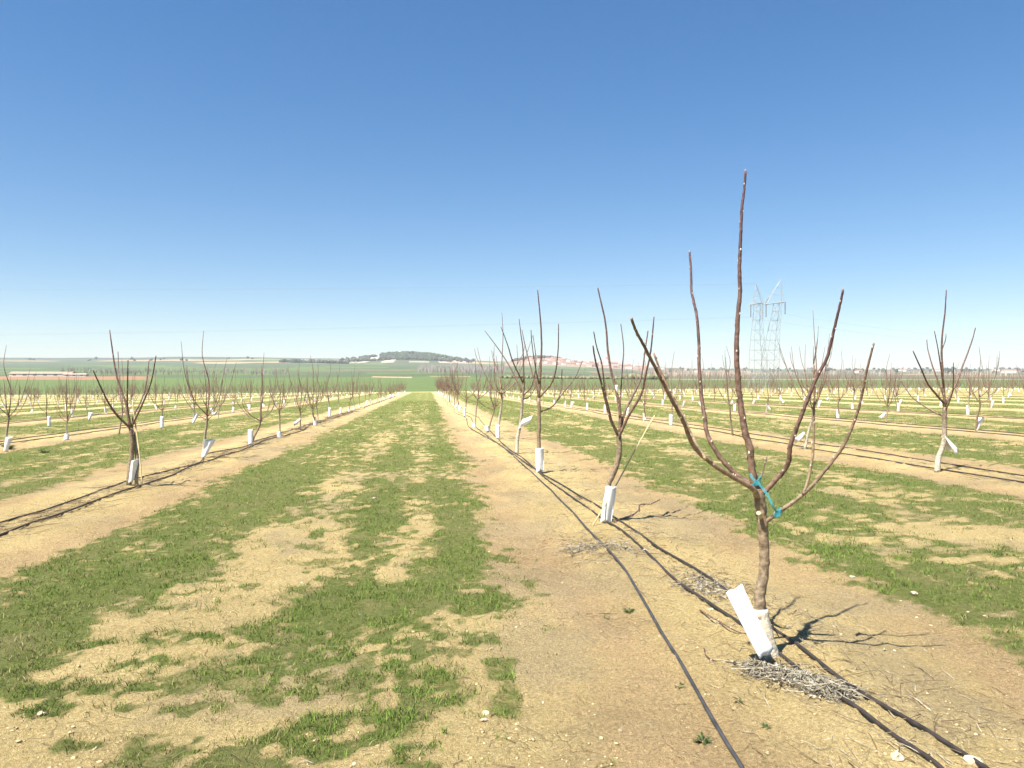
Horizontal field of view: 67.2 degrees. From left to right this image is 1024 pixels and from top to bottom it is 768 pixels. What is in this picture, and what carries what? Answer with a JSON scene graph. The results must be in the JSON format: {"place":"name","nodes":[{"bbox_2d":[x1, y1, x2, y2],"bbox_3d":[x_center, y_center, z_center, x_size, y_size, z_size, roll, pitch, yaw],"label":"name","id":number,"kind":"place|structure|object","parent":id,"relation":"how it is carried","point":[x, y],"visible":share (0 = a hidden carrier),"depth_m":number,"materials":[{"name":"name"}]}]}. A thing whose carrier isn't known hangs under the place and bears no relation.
{"place":"outdoors","nodes":[
{"label":"outdoors","id":0,"kind":"place"},
{"bbox_2d":[0,356,1023,767],"bbox_3d":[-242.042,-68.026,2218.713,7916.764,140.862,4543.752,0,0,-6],"label":"ground","id":1,"kind":"structure","parent":0,"point":[632,674],"depth_m":6.15,"materials":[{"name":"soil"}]},
{"bbox_2d":[0,345,35,444],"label":"orchard tree","id":2,"kind":"object","parent":1,"relation":"on","point":[8,414],"visible":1,"depth_m":19.15,"materials":[{"name":"brown plant"}]},
{"bbox_2d":[3,437,12,451],"bbox_3d":[-12.514,1.504,19.109,0.282,0.387,0.103,0,0,9],"label":"tree sleeve","id":3,"kind":"object","parent":2,"relation":"attached to","point":[8,440],"visible":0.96,"depth_m":19.09,"materials":[{"name":"plastic"}]},
{"bbox_2d":[8,372,75,375],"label":"house","id":4,"kind":"structure","parent":1,"relation":"on","point":[37,373],"depth_m":570.62,"materials":[{"name":"tile"}]},
{"bbox_2d":[32,384,61,420],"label":"orchard tree","id":5,"kind":"object","parent":1,"relation":"on","point":[46,402],"visible":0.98,"depth_m":30.61,"materials":[{"name":"brown plant"}]},
{"bbox_2d":[53,365,81,434],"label":"orchard tree","id":6,"kind":"object","parent":1,"relation":"on","point":[68,417],"visible":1,"depth_m":23.02,"materials":[{"name":"brown plant"}]},
{"bbox_2d":[61,378,78,407],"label":"orchard tree","id":7,"kind":"object","parent":1,"relation":"on","point":[69,394],"visible":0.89,"depth_m":40.04,"materials":[{"name":"brown plant"}]},
{"bbox_2d":[63,374,88,375],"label":"house","id":8,"kind":"structure","parent":1,"relation":"on","point":[76,374],"depth_m":564.85,"materials":[{"name":"tile"}]},
{"bbox_2d":[74,386,100,420],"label":"orchard tree","id":9,"kind":"object","parent":1,"relation":"on","point":[85,399],"visible":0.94,"depth_m":36.04,"materials":[{"name":"brown plant"}]},
{"bbox_2d":[93,373,117,413],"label":"orchard tree","id":10,"kind":"object","parent":1,"relation":"on","point":[104,397],"visible":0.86,"depth_m":44.05,"materials":[{"name":"brown plant"}]},
{"bbox_2d":[100,366,143,433],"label":"orchard tree","id":11,"kind":"object","parent":1,"relation":"on","point":[122,402],"visible":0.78,"depth_m":25.79,"materials":[{"name":"brown plant"}]},
{"bbox_2d":[93,330,155,485],"bbox_3d":[-5.955,0.356,11.765,0.813,2.409,1.638,0,0,-30],"label":"orchard tree","id":12,"kind":"object","parent":1,"relation":"on","point":[133,448],"visible":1,"depth_m":11.73,"materials":[{"name":"brown plant"}]},
{"bbox_2d":[129,459,138,482],"bbox_3d":[-5.753,1.328,11.717,0.151,0.388,0.096,0,0,37],"label":"tree sleeve","id":13,"kind":"object","parent":12,"relation":"attached to","point":[134,465],"visible":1,"depth_m":11.69,"materials":[{"name":"plastic"}]},
{"bbox_2d":[0,400,257,422],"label":"drip hose","id":14,"kind":"object","parent":1,"relation":"on","point":[111,413],"visible":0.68,"depth_m":45.37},
{"bbox_2d":[2,400,261,423],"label":"drip hose","id":15,"kind":"object","parent":1,"relation":"on","point":[106,414],"visible":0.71,"depth_m":42.21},
{"bbox_2d":[132,400,142,485],"bbox_3d":[-5.710,0.892,11.736,0.387,1.297,0.032,0,0,43],"label":"cane","id":16,"kind":"object","parent":1,"relation":"on","point":[137,444],"visible":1,"depth_m":11.72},
{"bbox_2d":[0,401,308,441],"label":"drip hose","id":17,"kind":"object","parent":1,"relation":"on","point":[121,425],"visible":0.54,"depth_m":28.74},
{"bbox_2d":[143,379,174,416],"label":"orchard tree","id":18,"kind":"object","parent":1,"relation":"on","point":[162,400],"visible":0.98,"depth_m":29.34,"materials":[{"name":"brown plant"}]},
{"bbox_2d":[160,416,163,427],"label":"tree sleeve","id":19,"kind":"object","parent":18,"relation":"attached to","point":[161,422],"visible":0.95,"depth_m":29.28,"materials":[{"name":"plastic"}]},
{"bbox_2d":[0,399,327,443],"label":"drip hose","id":20,"kind":"object","parent":1,"relation":"on","point":[138,425],"visible":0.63,"depth_m":28.63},
{"bbox_2d":[61,367,287,375],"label":"bare thicket","id":21,"kind":"object","parent":1,"relation":"on","point":[257,370],"visible":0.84,"depth_m":729.24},
{"bbox_2d":[183,369,207,414],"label":"orchard tree","id":22,"kind":"object","parent":1,"relation":"on","point":[193,402],"visible":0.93,"depth_m":32.69,"materials":[{"name":"brown plant"}]},
{"bbox_2d":[0,396,394,522],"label":"drip hose","id":23,"kind":"object","parent":1,"relation":"on","point":[146,475],"visible":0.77,"depth_m":12.06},
{"bbox_2d":[0,396,396,535],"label":"drip hose","id":24,"kind":"object","parent":1,"relation":"on","point":[18,527],"visible":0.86,"depth_m":11.14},
{"bbox_2d":[178,330,235,458],"bbox_3d":[-6.349,0.225,16.138,1.122,2.726,0.954,0,0,-33],"label":"orchard tree","id":25,"kind":"object","parent":1,"relation":"on","point":[206,419],"visible":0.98,"depth_m":16.10,"materials":[{"name":"brown plant"}]},
{"bbox_2d":[201,439,215,457],"bbox_3d":[-6.361,1.345,16.176,0.321,0.391,0.077,0,0,-37],"label":"tree sleeve","id":26,"kind":"object","parent":25,"relation":"attached to","point":[208,443],"visible":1,"depth_m":16.12,"materials":[{"name":"plastic"}]},
{"bbox_2d":[200,362,218,412],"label":"orchard tree","id":27,"kind":"object","parent":1,"relation":"on","point":[213,388],"visible":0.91,"depth_m":41.62,"materials":[{"name":"brown plant"}]},
{"bbox_2d":[213,379,225,418],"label":"orchard tree","id":28,"kind":"object","parent":1,"relation":"on","point":[219,401],"visible":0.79,"depth_m":37.70,"materials":[{"name":"brown plant"}]},
{"bbox_2d":[221,372,247,406],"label":"orchard tree","id":29,"kind":"object","parent":1,"relation":"on","point":[236,389],"visible":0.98,"depth_m":46.06,"materials":[{"name":"brown plant"}]},
{"bbox_2d":[235,357,283,440],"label":"orchard tree","id":30,"kind":"object","parent":1,"relation":"on","point":[261,402],"visible":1,"depth_m":19.86,"materials":[{"name":"brown plant"}]},
{"bbox_2d":[248,429,252,444],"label":"tree sleeve","id":31,"kind":"object","parent":30,"relation":"attached to","point":[250,436],"visible":0.97,"depth_m":19.76,"materials":[{"name":"plastic"}]},
{"bbox_2d":[266,373,296,431],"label":"orchard tree","id":32,"kind":"object","parent":1,"relation":"on","point":[279,410],"visible":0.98,"depth_m":22.53,"materials":[{"name":"brown plant"}]},
{"bbox_2d":[288,371,317,428],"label":"orchard tree","id":33,"kind":"object","parent":1,"relation":"on","point":[300,408],"visible":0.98,"depth_m":26.54,"materials":[{"name":"brown plant"}]},
{"bbox_2d":[297,356,330,420],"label":"orchard tree","id":34,"kind":"object","parent":1,"relation":"on","point":[310,405],"visible":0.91,"depth_m":28.91,"materials":[{"name":"brown plant"}]},
{"bbox_2d":[309,361,328,420],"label":"orchard tree","id":35,"kind":"object","parent":1,"relation":"on","point":[318,397],"visible":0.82,"depth_m":33.06,"materials":[{"name":"brown plant"}]},
{"bbox_2d":[315,361,339,407],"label":"orchard tree","id":36,"kind":"object","parent":1,"relation":"on","point":[328,398],"visible":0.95,"depth_m":37.20,"materials":[{"name":"brown plant"}]},
{"bbox_2d":[340,372,360,408],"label":"orchard tree","id":37,"kind":"object","parent":1,"relation":"on","point":[350,394],"visible":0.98,"depth_m":45.35,"materials":[{"name":"brown plant"}]},
{"bbox_2d":[345,369,360,406],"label":"orchard tree","id":38,"kind":"object","parent":1,"relation":"on","point":[353,386],"visible":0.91,"depth_m":49.50,"materials":[{"name":"brown plant"}]},
{"bbox_2d":[339,351,474,362],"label":"hill woodland","id":39,"kind":"object","parent":1,"relation":"on","point":[406,355],"visible":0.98,"depth_m":2419.01,"materials":[{"name":"plant"}]},
{"bbox_2d":[450,366,462,403],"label":"orchard tree","id":40,"kind":"object","parent":1,"relation":"on","point":[455,383],"visible":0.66,"depth_m":56.69,"materials":[{"name":"brown plant"}]},
{"bbox_2d":[451,361,463,405],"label":"orchard tree","id":41,"kind":"object","parent":1,"relation":"on","point":[458,385],"visible":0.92,"depth_m":44.60,"materials":[{"name":"brown plant"}]},
{"bbox_2d":[417,363,505,373],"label":"bare grove","id":42,"kind":"object","parent":1,"relation":"on","point":[462,370],"visible":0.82,"depth_m":757.95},
{"bbox_2d":[456,361,479,406],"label":"orchard tree","id":43,"kind":"object","parent":1,"relation":"on","point":[466,390],"visible":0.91,"depth_m":36.43,"materials":[{"name":"brown plant"}]},
{"bbox_2d":[452,361,496,424],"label":"orchard tree","id":44,"kind":"object","parent":1,"relation":"on","point":[478,390],"visible":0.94,"depth_m":27.49,"materials":[{"name":"brown plant"}]},
{"bbox_2d":[469,358,510,431],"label":"orchard tree","id":45,"kind":"object","parent":1,"relation":"on","point":[490,395],"visible":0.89,"depth_m":24.34,"materials":[{"name":"brown plant"}]},
{"bbox_2d":[474,318,532,424],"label":"orchard tree","id":46,"kind":"object","parent":1,"relation":"on","point":[500,411],"visible":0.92,"depth_m":21.30,"materials":[{"name":"brown plant"}]},
{"bbox_2d":[495,424,499,438],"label":"tree sleeve","id":47,"kind":"object","parent":46,"relation":"attached to","point":[497,429],"visible":0.94,"depth_m":21.20,"materials":[{"name":"plastic"}]},
{"bbox_2d":[0,373,1023,397],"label":"distant orchard trees","id":48,"kind":"object","parent":1,"relation":"on","point":[440,386],"visible":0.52,"depth_m":135.27,"materials":[{"name":"brown plant"}]},
{"bbox_2d":[1,387,1018,398],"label":"distant tree sleeves","id":49,"kind":"object","parent":48,"relation":"attached to","point":[532,393],"visible":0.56,"depth_m":132.47,"materials":[{"name":"plastic"}]},
{"bbox_2d":[0,407,1023,767],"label":"plant litter","id":50,"kind":"object","parent":1,"relation":"on","point":[582,541],"visible":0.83,"depth_m":5.86,"materials":[{"name":"plant"}]},
{"bbox_2d":[485,320,539,453],"bbox_3d":[0.071,0.059,16.663,1.248,2.960,1.123,0,0,-6],"label":"orchard tree","id":51,"kind":"object","parent":1,"relation":"on","point":[522,390],"visible":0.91,"depth_m":16.62,"materials":[{"name":"brown plant"}]},
{"bbox_2d":[518,416,531,428],"bbox_3d":[0.288,0.821,16.581,0.313,0.296,0.098,0,0,-6],"label":"tree sleeve","id":52,"kind":"object","parent":51,"relation":"attached to","point":[525,421],"visible":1,"depth_m":16.57,"materials":[{"name":"white plastic"}]},
{"bbox_2d":[27,356,1023,372],"bbox_3d":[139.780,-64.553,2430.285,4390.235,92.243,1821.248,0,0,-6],"label":"trees","id":53,"kind":"object","parent":1,"relation":"on","point":[298,360],"visible":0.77,"depth_m":2084.14,"materials":[{"name":"plant"}]},
{"bbox_2d":[511,355,560,361],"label":"hilltop scrub","id":54,"kind":"object","parent":1,"relation":"on","point":[543,356],"visible":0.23,"depth_m":2258.82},
{"bbox_2d":[522,289,582,472],"bbox_3d":[0.611,-0.042,13.309,0.850,3.113,1.479,0,0,21],"label":"orchard tree","id":55,"kind":"object","parent":1,"relation":"on","point":[540,395],"visible":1,"depth_m":12.93,"materials":[{"name":"brown plant"}]},
{"bbox_2d":[535,448,543,472],"bbox_3d":[0.460,1.278,12.939,0.123,0.422,0.110,0,0,40],"label":"tree sleeve","id":56,"kind":"object","parent":55,"relation":"attached to","point":[539,452],"visible":1,"depth_m":12.91,"materials":[{"name":"white plastic"}]},
{"bbox_2d":[499,373,667,379],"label":"hedgerow","id":57,"kind":"object","parent":1,"relation":"on","point":[649,376],"visible":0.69,"depth_m":421.42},
{"bbox_2d":[579,372,590,406],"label":"orchard tree","id":58,"kind":"object","parent":1,"relation":"on","point":[584,389],"visible":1,"depth_m":43.32,"materials":[{"name":"brown plant"}]},
{"bbox_2d":[441,398,744,767],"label":"drip hose","id":59,"kind":"object","parent":1,"relation":"on","point":[723,737],"visible":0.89,"depth_m":4.36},
{"bbox_2d":[551,538,650,557],"bbox_3d":[0.808,1.496,7.058,0.917,0.119,0.646,0,0,3],"label":"dry stalk mat","id":60,"kind":"object","parent":1,"relation":"on","point":[593,546],"visible":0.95,"depth_m":7.02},
{"bbox_2d":[596,378,616,406],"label":"orchard tree","id":61,"kind":"object","parent":1,"relation":"on","point":[606,389],"visible":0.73,"depth_m":39.00,"materials":[{"name":"brown plant"}]},
{"bbox_2d":[605,357,617,367],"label":"church","id":62,"kind":"structure","parent":1,"relation":"on","point":[612,363],"depth_m":2048.59,"materials":[{"name":"tile"}]},
{"bbox_2d":[592,287,654,522],"bbox_3d":[1.184,0.213,8.307,0.655,2.583,1.040,0,0,4],"label":"orchard tree","id":63,"kind":"object","parent":1,"relation":"on","point":[618,433],"visible":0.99,"depth_m":8.29,"materials":[{"name":"brown plant"}]},
{"bbox_2d":[600,486,616,521],"bbox_3d":[1.046,1.298,8.297,0.153,0.409,0.110,0,0,-25],"label":"tree sleeve","id":64,"kind":"object","parent":63,"relation":"attached to","point":[609,498],"visible":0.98,"depth_m":8.28,"materials":[{"name":"white plastic"}]},
{"bbox_2d":[592,415,654,525],"bbox_3d":[1.228,0.936,8.415,0.919,1.173,0.023,0,0,-33],"label":"cane","id":65,"kind":"object","parent":1,"relation":"on","point":[625,467],"visible":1,"depth_m":8.43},
{"bbox_2d":[623,361,638,409],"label":"orchard tree","id":66,"kind":"object","parent":1,"relation":"on","point":[631,387],"visible":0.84,"depth_m":34.86,"materials":[{"name":"brown plant"}]},
{"bbox_2d":[612,499,659,521],"bbox_3d":[1.510,1.502,9.216,0.128,0.092,2.079,0,0,22],"label":"pruned shoot","id":67,"kind":"object","parent":1,"relation":"on","point":[632,514],"visible":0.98,"depth_m":8.70,"materials":[{"name":"brown plant"}]},
{"bbox_2d":[632,354,662,416],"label":"orchard tree","id":68,"kind":"object","parent":1,"relation":"on","point":[643,391],"visible":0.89,"depth_m":30.78,"materials":[{"name":"brown plant"}]},
{"bbox_2d":[664,351,683,414],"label":"orchard tree","id":69,"kind":"object","parent":1,"relation":"on","point":[671,385],"visible":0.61,"depth_m":27.40,"materials":[{"name":"brown plant"}]},
{"bbox_2d":[669,414,672,425],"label":"tree sleeve","id":70,"kind":"object","parent":69,"relation":"attached to","point":[670,419],"visible":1,"depth_m":27.34,"materials":[{"name":"plastic"}]},
{"bbox_2d":[443,398,943,767],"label":"drip hose","id":71,"kind":"object","parent":1,"relation":"on","point":[936,763],"visible":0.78,"depth_m":4.10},
{"bbox_2d":[637,366,749,376],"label":"bare copse","id":72,"kind":"object","parent":1,"relation":"on","point":[731,373],"visible":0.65,"depth_m":839.17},
{"bbox_2d":[690,360,711,391],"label":"orchard tree","id":73,"kind":"object","parent":1,"relation":"on","point":[703,382],"visible":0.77,"depth_m":44.73,"materials":[{"name":"brown plant"}]},
{"bbox_2d":[667,568,735,603],"bbox_3d":[1.405,1.463,5.646,0.475,0.107,1.019,0,0,-6],"label":"dry stalk mat","id":74,"kind":"object","parent":1,"relation":"on","point":[705,584],"visible":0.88,"depth_m":5.62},
{"bbox_2d":[693,732,713,744],"bbox_3d":[0.830,1.538,3.342,0.096,0.029,0.103,0,0,22],"label":"weed","id":75,"kind":"object","parent":1,"relation":"on","point":[701,737],"visible":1,"depth_m":3.33,"materials":[{"name":"green plant"}]},
{"bbox_2d":[699,609,745,633],"bbox_3d":[1.287,1.465,4.774,0.083,0.046,0.554,0,0,-19],"label":"pruned shoot","id":76,"kind":"object","parent":1,"relation":"on","point":[707,614],"visible":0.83,"depth_m":4.73,"materials":[{"name":"brown plant"}]},
{"bbox_2d":[461,407,989,767],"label":"drip hose","id":77,"kind":"object","parent":1,"relation":"on","point":[919,725],"visible":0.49,"depth_m":3.91,"materials":[{"name":"plastic"}]},
{"bbox_2d":[717,347,745,435],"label":"orchard tree","id":78,"kind":"object","parent":1,"relation":"on","point":[728,403],"visible":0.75,"depth_m":21.69,"materials":[{"name":"brown plant"}]},
{"bbox_2d":[630,169,874,659],"bbox_3d":[1.138,0.168,4.115,1.264,2.729,0.858,0,0,-6],"label":"orchard tree","id":79,"kind":"object","parent":1,"relation":"on","point":[763,521],"visible":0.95,"depth_m":4.15,"materials":[{"name":"brown plant"}]},
{"bbox_2d":[726,584,773,658],"bbox_3d":[1.248,1.244,4.042,0.243,0.383,0.036,0,0,12],"label":"tree sleeve","id":80,"kind":"object","parent":79,"relation":"attached to","point":[748,618],"visible":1,"depth_m":4.03,"materials":[{"name":"plastic"}]},
{"bbox_2d":[749,474,781,516],"bbox_3d":[1.339,0.591,4.103,0.119,0.229,0.198,0,0,-37],"label":"twine","id":81,"kind":"object","parent":79,"relation":"attached to","point":[771,502],"visible":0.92,"depth_m":4.07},
{"bbox_2d":[507,398,1023,482],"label":"drip hose","id":82,"kind":"object","parent":1,"relation":"on","point":[826,451],"visible":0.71,"depth_m":15.66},
{"bbox_2d":[507,397,1023,475],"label":"drip hose","id":83,"kind":"object","parent":1,"relation":"on","point":[838,446],"visible":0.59,"depth_m":16.40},
{"bbox_2d":[748,279,785,389],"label":"lattice pylon","id":84,"kind":"object","parent":1,"relation":"on","point":[761,354],"visible":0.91,"depth_m":149.59,"materials":[{"name":"metal"}]},
{"bbox_2d":[756,366,780,413],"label":"orchard tree","id":85,"kind":"object","parent":1,"relation":"on","point":[768,394],"visible":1,"depth_m":36.47,"materials":[{"name":"brown plant"}]},
{"bbox_2d":[770,367,787,404],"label":"orchard tree","id":86,"kind":"object","parent":1,"relation":"on","point":[779,390],"visible":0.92,"depth_m":50.06,"materials":[{"name":"brown plant"}]},
{"bbox_2d":[714,654,874,708],"bbox_3d":[1.404,1.463,3.858,0.443,0.116,0.872,0,0,-40],"label":"dry stalk heap","id":87,"kind":"object","parent":1,"relation":"on","point":[761,668],"visible":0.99,"depth_m":3.79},
{"bbox_2d":[565,397,1023,436],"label":"drip hose","id":88,"kind":"object","parent":1,"relation":"on","point":[832,420],"visible":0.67,"depth_m":28.59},
{"bbox_2d":[572,397,1023,433],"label":"drip hose","id":89,"kind":"object","parent":1,"relation":"on","point":[841,418],"visible":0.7,"depth_m":28.88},
{"bbox_2d":[777,316,833,448],"bbox_3d":[6.911,-0.098,17.746,1.127,3.246,1.059,0,0,-30],"label":"orchard tree","id":90,"kind":"object","parent":1,"relation":"on","point":[811,407],"visible":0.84,"depth_m":17.65,"materials":[{"name":"brown plant"}]},
{"bbox_2d":[794,432,804,442],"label":"tree sleeve","id":91,"kind":"object","parent":90,"relation":"attached to","point":[798,438],"visible":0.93,"depth_m":17.57,"materials":[{"name":"plastic"}]},
{"bbox_2d":[621,396,1022,418],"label":"drip hose","id":92,"kind":"object","parent":1,"relation":"on","point":[856,409],"visible":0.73,"depth_m":39.47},
{"bbox_2d":[627,396,1023,417],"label":"drip hose","id":93,"kind":"object","parent":1,"relation":"on","point":[863,409],"visible":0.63,"depth_m":40.68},
{"bbox_2d":[821,352,855,414],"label":"orchard tree","id":94,"kind":"object","parent":1,"relation":"on","point":[839,399],"visible":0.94,"depth_m":32.12,"materials":[{"name":"brown plant"}]},
{"bbox_2d":[843,358,863,403],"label":"orchard tree","id":95,"kind":"object","parent":1,"relation":"on","point":[853,382],"visible":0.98,"depth_m":41.83,"materials":[{"name":"brown plant"}]},
{"bbox_2d":[750,369,1020,375],"bbox_3d":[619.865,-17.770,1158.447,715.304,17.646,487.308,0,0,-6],"label":"bare scrub","id":96,"kind":"object","parent":1,"relation":"on","point":[832,372],"visible":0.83,"depth_m":1071.37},
{"bbox_2d":[868,354,902,421],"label":"orchard tree","id":97,"kind":"object","parent":1,"relation":"on","point":[888,397],"visible":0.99,"depth_m":27.55,"materials":[{"name":"brown plant"}]},
{"bbox_2d":[889,371,904,402],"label":"orchard tree","id":98,"kind":"object","parent":1,"relation":"on","point":[897,387],"visible":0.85,"depth_m":49.04,"materials":[{"name":"brown plant"}]},
{"bbox_2d":[890,749,905,760],"bbox_3d":[1.538,1.486,3.069,0.054,0.039,0.087,0,0,44],"label":"stone","id":99,"kind":"object","parent":1,"relation":"on","point":[896,755],"visible":0.96,"depth_m":3.05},
{"bbox_2d":[901,289,975,471],"bbox_3d":[7.244,-0.049,12.869,1.209,3.080,1.488,0,0,19],"label":"orchard tree","id":100,"kind":"object","parent":1,"relation":"on","point":[938,457],"visible":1,"depth_m":12.85,"materials":[{"name":"brown plant"}]},
{"bbox_2d":[945,437,957,453],"bbox_3d":[7.345,1.022,12.894,0.278,0.306,0.165,0,0,-12],"label":"tree sleeve","id":101,"kind":"object","parent":100,"relation":"attached to","point":[949,445],"visible":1,"depth_m":12.85,"materials":[{"name":"plastic"}]},
{"bbox_2d":[957,370,984,409],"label":"orchard tree","id":102,"kind":"object","parent":1,"relation":"on","point":[970,389],"visible":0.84,"depth_m":33.10,"materials":[{"name":"brown plant"}]},
{"bbox_2d":[963,755,982,766],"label":"stone","id":103,"kind":"object","parent":1,"relation":"on","point":[968,759],"visible":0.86,"depth_m":2.99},
{"bbox_2d":[966,349,999,430],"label":"orchard tree","id":104,"kind":"object","parent":1,"relation":"on","point":[980,402],"visible":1,"depth_m":22.41,"materials":[{"name":"brown plant"}]},
{"bbox_2d":[976,417,984,429],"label":"tree sleeve","id":105,"kind":"object","parent":104,"relation":"attached to","point":[980,420],"visible":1,"depth_m":22.60,"materials":[{"name":"plastic"}]},
{"bbox_2d":[972,363,1001,407],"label":"orchard tree","id":106,"kind":"object","parent":1,"relation":"on","point":[987,384],"visible":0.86,"depth_m":40.92,"materials":[{"name":"brown plant"}]},
{"bbox_2d":[0,396,1023,767],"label":"grass","id":107,"kind":"structure","parent":0,"point":[386,714],"depth_m":6.53,"materials":[{"name":"plant"}]},
{"bbox_2d":[0,0,1023,369],"label":"sky","id":108,"kind":"structure","parent":0,"point":[243,159],"materials":[{"name":"blue"}]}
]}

